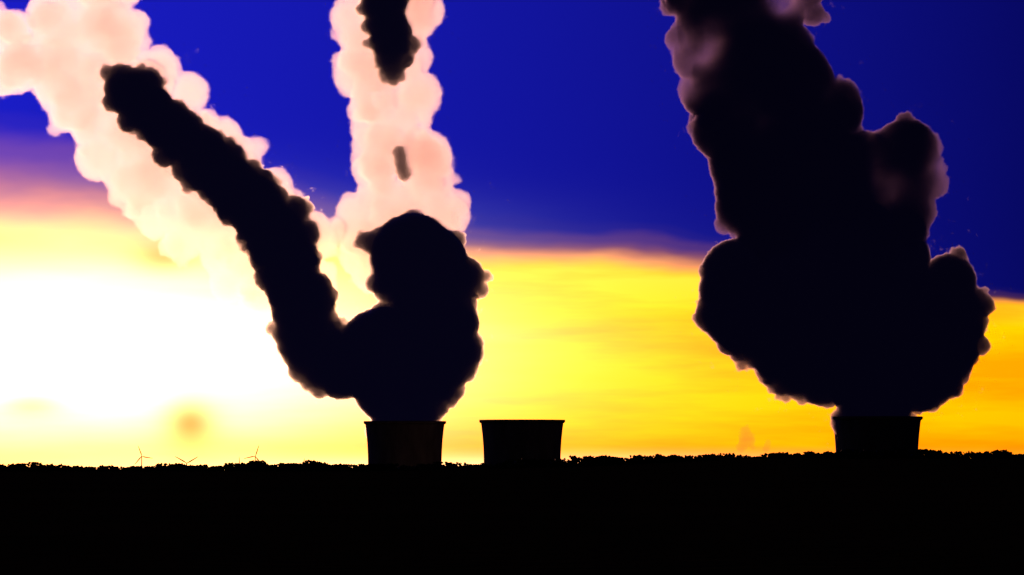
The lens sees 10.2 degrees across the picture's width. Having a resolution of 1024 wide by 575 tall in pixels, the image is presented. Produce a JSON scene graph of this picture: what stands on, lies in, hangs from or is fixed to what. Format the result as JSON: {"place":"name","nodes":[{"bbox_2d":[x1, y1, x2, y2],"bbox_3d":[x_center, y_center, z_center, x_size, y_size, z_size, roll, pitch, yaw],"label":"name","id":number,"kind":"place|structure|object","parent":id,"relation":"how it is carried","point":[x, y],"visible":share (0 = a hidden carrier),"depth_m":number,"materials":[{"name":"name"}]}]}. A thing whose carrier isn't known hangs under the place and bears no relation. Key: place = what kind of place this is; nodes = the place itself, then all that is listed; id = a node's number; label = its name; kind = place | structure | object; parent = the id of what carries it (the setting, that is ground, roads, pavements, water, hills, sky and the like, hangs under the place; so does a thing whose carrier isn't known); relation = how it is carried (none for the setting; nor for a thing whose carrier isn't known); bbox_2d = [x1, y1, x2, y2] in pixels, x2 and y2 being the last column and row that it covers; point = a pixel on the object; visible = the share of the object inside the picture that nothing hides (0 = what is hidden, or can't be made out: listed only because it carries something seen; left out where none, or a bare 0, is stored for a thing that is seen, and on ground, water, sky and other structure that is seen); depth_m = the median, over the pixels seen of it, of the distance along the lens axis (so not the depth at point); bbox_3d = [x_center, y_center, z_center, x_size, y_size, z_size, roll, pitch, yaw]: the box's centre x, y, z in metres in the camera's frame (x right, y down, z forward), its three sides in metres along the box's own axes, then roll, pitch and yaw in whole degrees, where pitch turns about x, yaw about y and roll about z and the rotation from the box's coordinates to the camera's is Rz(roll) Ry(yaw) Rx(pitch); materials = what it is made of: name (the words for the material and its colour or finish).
{"place":"outdoors","nodes":[
{"label":"outdoors","id":0,"kind":"place"},
{"bbox_2d":[0,459,1023,574],"bbox_3d":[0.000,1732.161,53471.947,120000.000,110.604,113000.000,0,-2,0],"label":"ground","id":1,"kind":"structure","parent":0,"point":[847,517],"depth_m":200.60,"materials":[{"name":"soil"}]},
{"bbox_2d":[135,446,149,464],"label":"wind turbine","id":2,"kind":"object","parent":1,"relation":"on","point":[141,456],"visible":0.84,"depth_m":20987.03,"materials":[{"name":"white"}]},
{"bbox_2d":[364,421,445,468],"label":"cooling tower","id":3,"kind":"structure","parent":1,"relation":"on","point":[408,443],"depth_m":5098.57,"materials":[{"name":"concrete"}]},
{"bbox_2d":[0,448,1023,470],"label":"ridge trees","id":4,"kind":"object","parent":1,"relation":"on","point":[574,461],"visible":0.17,"depth_m":2506.91,"materials":[{"name":"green plant"}]},
{"bbox_2d":[479,419,564,464],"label":"cooling tower","id":5,"kind":"structure","parent":1,"relation":"on","point":[512,439],"depth_m":4895.90,"materials":[{"name":"concrete"}]},
{"bbox_2d":[831,416,922,452],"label":"cooling tower","id":6,"kind":"structure","parent":1,"relation":"on","point":[875,433],"depth_m":4585.77,"materials":[{"name":"concrete"}]},
{"bbox_2d":[0,0,1023,468],"label":"sky","id":7,"kind":"structure","parent":0,"point":[229,229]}
]}

